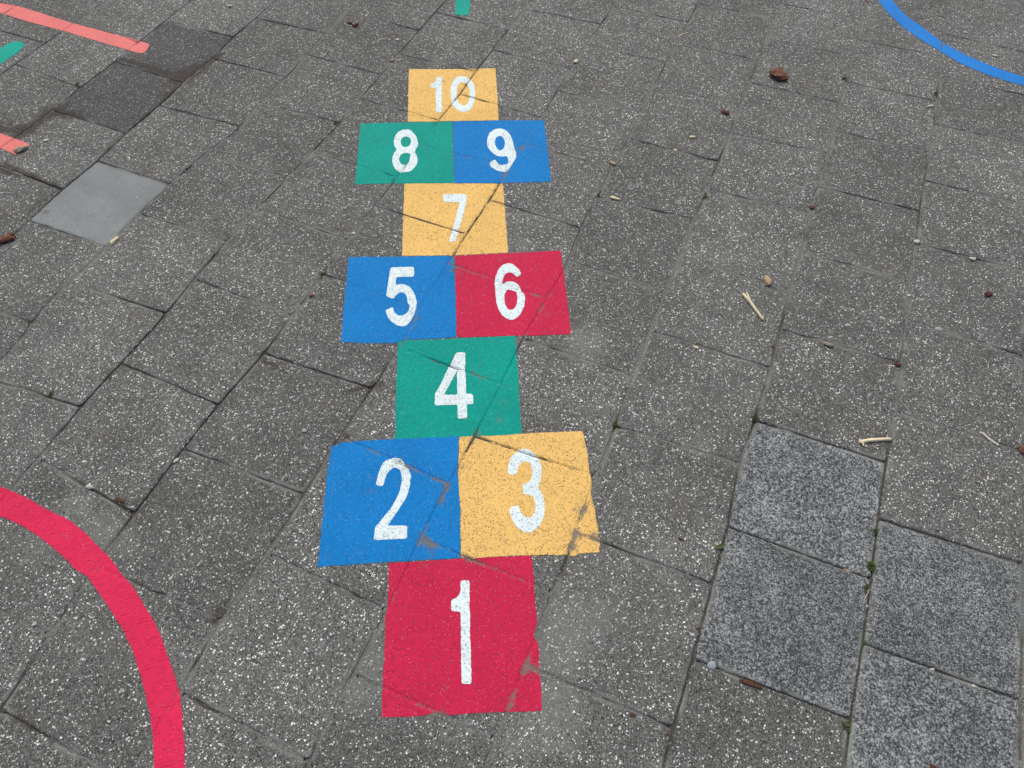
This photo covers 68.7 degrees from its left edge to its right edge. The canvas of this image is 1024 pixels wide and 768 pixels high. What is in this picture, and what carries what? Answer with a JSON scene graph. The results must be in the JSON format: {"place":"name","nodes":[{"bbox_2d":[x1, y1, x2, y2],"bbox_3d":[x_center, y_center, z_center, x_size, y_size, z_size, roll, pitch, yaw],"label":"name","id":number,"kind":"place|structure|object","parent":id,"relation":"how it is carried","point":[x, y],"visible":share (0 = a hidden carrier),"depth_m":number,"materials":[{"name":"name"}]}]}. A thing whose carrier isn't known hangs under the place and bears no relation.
{"place":"outdoors","nodes":[
{"label":"outdoors","id":0,"kind":"place"},
{"bbox_2d":[0,0,1023,767],"bbox_3d":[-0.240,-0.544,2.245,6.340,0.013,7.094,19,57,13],"label":"pavement","id":1,"kind":"structure","parent":0,"point":[198,532],"depth_m":1.94,"materials":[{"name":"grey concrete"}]},
{"bbox_2d":[0,232,15,243],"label":"bark chip","id":2,"kind":"object","parent":1,"relation":"on","point":[10,236],"visible":1,"depth_m":2.13,"materials":[{"name":"brown wood"}]},
{"bbox_2d":[0,41,23,63],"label":"painted stroke","id":3,"kind":"object","parent":1,"relation":"on","point":[9,50],"visible":1,"depth_m":2.70,"materials":[{"name":"teal paint"}]},
{"bbox_2d":[0,133,29,154],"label":"painted line","id":4,"kind":"object","parent":1,"relation":"on","point":[7,144],"visible":1,"depth_m":2.39,"materials":[{"name":"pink paint"}]},
{"bbox_2d":[13,145,28,152],"bbox_3d":[-1.552,-0.743,2.367,0.047,0.013,0.020,-27,59,-18],"label":"stone","id":5,"kind":"object","parent":4,"relation":"on","point":[20,148],"visible":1,"depth_m":2.36,"materials":[{"name":"beige stone"}]},
{"bbox_2d":[0,3,148,52],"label":"painted line","id":6,"kind":"object","parent":1,"relation":"on","point":[35,17],"visible":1,"depth_m":2.78,"materials":[{"name":"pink paint"}]},
{"bbox_2d":[85,484,92,488],"bbox_3d":[-0.950,0.231,1.683,0.019,0.008,0.011,16,56,11],"label":"pebble","id":7,"kind":"object","parent":1,"relation":"on","point":[88,486],"visible":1,"depth_m":1.68,"materials":[{"name":"white stone"}]},
{"bbox_2d":[0,487,184,767],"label":"painted ring","id":8,"kind":"object","parent":1,"relation":"on","point":[76,547],"visible":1,"depth_m":1.52,"materials":[{"name":"paint"}]},
{"bbox_2d":[31,162,167,246],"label":"paving slab","id":9,"kind":"structure","parent":1,"relation":"on","point":[101,203],"depth_m":2.23,"materials":[{"name":"grey concrete"}]},
{"bbox_2d":[109,236,118,244],"bbox_3d":[-1.134,-0.410,2.135,0.013,0.008,0.034,20,57,14],"label":"wood chip","id":10,"kind":"object","parent":1,"relation":"on","point":[113,240],"visible":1,"depth_m":2.13,"materials":[{"name":"beige wood"}]},
{"bbox_2d":[54,63,181,133],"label":"paving slab","id":11,"kind":"structure","parent":1,"relation":"on","point":[123,99],"depth_m":2.54,"materials":[{"name":"grey concrete"}]},
{"bbox_2d":[115,497,124,502],"bbox_3d":[-0.871,0.258,1.663,0.028,0.006,0.010,19,57,13],"label":"debris flake","id":12,"kind":"object","parent":1,"relation":"on","point":[118,499],"visible":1,"depth_m":1.66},
{"bbox_2d":[116,22,231,82],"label":"paving slab","id":13,"kind":"structure","parent":1,"relation":"on","point":[178,53],"depth_m":2.70,"materials":[{"name":"grey concrete"}]},
{"bbox_2d":[318,68,599,716],"bbox_3d":[-0.154,-0.245,2.030,0.605,0.008,2.140,-2,55,-2],"label":"hopscotch","id":14,"kind":"object","parent":1,"relation":"on","point":[459,637],"visible":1,"depth_m":1.76,"materials":[{"name":"multicoloured paint"}]},
{"bbox_2d":[455,0,469,14],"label":"painted stroke","id":15,"kind":"object","parent":1,"relation":"on","point":[462,7],"visible":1,"depth_m":2.88,"materials":[{"name":"teal paint"}]},
{"bbox_2d":[707,661,715,669],"bbox_3d":[0.390,0.551,1.465,0.017,0.008,0.018,3,55,2],"label":"pebble","id":16,"kind":"object","parent":1,"relation":"on","point":[711,664],"visible":1,"depth_m":1.46,"materials":[{"name":"white stone"}]},
{"bbox_2d":[715,544,723,548],"bbox_3d":[0.445,0.349,1.604,0.022,0.004,0.010,-16,56,-11],"label":"leaf","id":17,"kind":"object","parent":1,"relation":"on","point":[719,546],"visible":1,"depth_m":1.60,"materials":[{"name":"green plant"}]},
{"bbox_2d":[721,109,728,114],"bbox_3d":[0.711,-0.906,2.496,0.030,0.008,0.019,38,63,23],"label":"bark chip","id":18,"kind":"object","parent":1,"relation":"on","point":[725,112],"visible":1,"depth_m":2.49,"materials":[{"name":"brown wood"}]},
{"bbox_2d":[740,678,762,689],"bbox_3d":[0.461,0.578,1.444,0.046,0.005,0.010,17,56,12],"label":"debris flake","id":19,"kind":"object","parent":1,"relation":"on","point":[750,683],"visible":1,"depth_m":1.44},
{"bbox_2d":[741,292,763,320],"bbox_3d":[0.647,-0.208,1.999,0.018,0.008,0.107,-18,57,-13],"label":"stick","id":20,"kind":"object","parent":1,"relation":"on","point":[747,297],"visible":1,"depth_m":2.00,"materials":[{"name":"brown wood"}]},
{"bbox_2d":[763,275,771,285],"bbox_3d":[0.700,-0.283,2.052,0.022,0.013,0.036,-7,55,-5],"label":"wood chip","id":21,"kind":"object","parent":1,"relation":"on","point":[767,280],"visible":1,"depth_m":2.05,"materials":[{"name":"beige wood"}]},
{"bbox_2d":[769,67,788,80],"bbox_3d":[0.933,-1.082,2.615,0.061,0.020,0.075,-20,57,-14],"label":"bark chip","id":22,"kind":"object","parent":1,"relation":"on","point":[779,73],"visible":1,"depth_m":2.61,"materials":[{"name":"brown wood"}]},
{"bbox_2d":[695,528,869,717],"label":"paving slab","id":23,"kind":"structure","parent":1,"relation":"on","point":[784,620],"depth_m":1.51,"materials":[{"name":"stone"}]},
{"bbox_2d":[729,422,883,577],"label":"paving slab","id":24,"kind":"structure","parent":1,"relation":"on","point":[814,499],"depth_m":1.68,"materials":[{"name":"stone"}]},
{"bbox_2d":[752,414,757,422],"bbox_3d":[0.584,0.082,1.796,0.017,0.008,0.025,19,57,13],"label":"moss tuft","id":25,"kind":"object","parent":24,"relation":"on","point":[754,418],"visible":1,"depth_m":1.80,"materials":[{"name":"green plant"}]},
{"bbox_2d":[823,341,833,347],"bbox_3d":[0.814,-0.102,1.925,0.030,0.008,0.013,25,58,16],"label":"wood chip","id":26,"kind":"object","parent":1,"relation":"on","point":[828,344],"visible":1,"depth_m":1.92,"materials":[{"name":"beige wood"}]},
{"bbox_2d":[842,721,850,732],"bbox_3d":[0.625,0.641,1.400,0.017,0.006,0.020,5,55,3],"label":"moss tuft","id":27,"kind":"object","parent":1,"relation":"on","point":[847,727],"visible":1,"depth_m":1.40,"materials":[{"name":"green plant"}]},
{"bbox_2d":[866,561,875,571],"bbox_3d":[0.758,0.383,1.582,0.022,0.009,0.026,19,57,13],"label":"weed tuft","id":28,"kind":"object","parent":1,"relation":"in","point":[871,565],"visible":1,"depth_m":1.58,"materials":[{"name":"green plant"}]},
{"bbox_2d":[858,437,891,446],"bbox_3d":[0.853,0.132,1.759,0.083,0.008,0.020,-12,56,-9],"label":"stick","id":29,"kind":"object","parent":1,"relation":"on","point":[864,441],"visible":1,"depth_m":1.76,"materials":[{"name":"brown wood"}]},
{"bbox_2d":[846,646,1018,767],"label":"paving slab","id":30,"kind":"structure","parent":1,"relation":"on","point":[906,714],"depth_m":1.41,"materials":[{"name":"stone"}]},
{"bbox_2d":[864,521,1021,699],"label":"paving slab","id":31,"kind":"structure","parent":1,"relation":"on","point":[951,609],"depth_m":1.53,"materials":[{"name":"stone"}]},
{"bbox_2d":[879,0,1023,84],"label":"painted ring","id":32,"kind":"object","parent":1,"relation":"on","point":[897,14],"visible":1,"depth_m":2.73,"materials":[{"name":"paint"}]},
{"bbox_2d":[985,291,992,296],"bbox_3d":[1.290,-0.244,2.028,0.022,0.009,0.016,-20,57,-14],"label":"bark chip","id":33,"kind":"object","parent":1,"relation":"on","point":[988,293],"visible":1,"depth_m":2.02,"materials":[{"name":"brown wood"}]},
{"bbox_2d":[981,432,999,445],"bbox_3d":[1.126,0.131,1.764,0.009,0.006,0.049,-31,60,-20],"label":"stick","id":34,"kind":"object","parent":1,"relation":"on","point":[988,438],"visible":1,"depth_m":1.76,"materials":[{"name":"white wood"}]},
{"bbox_2d":[1019,445,1023,454],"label":"bark chip","id":35,"kind":"object","parent":1,"relation":"on","point":[1021,449],"visible":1,"depth_m":1.74,"materials":[{"name":"brown wood"}]}
]}

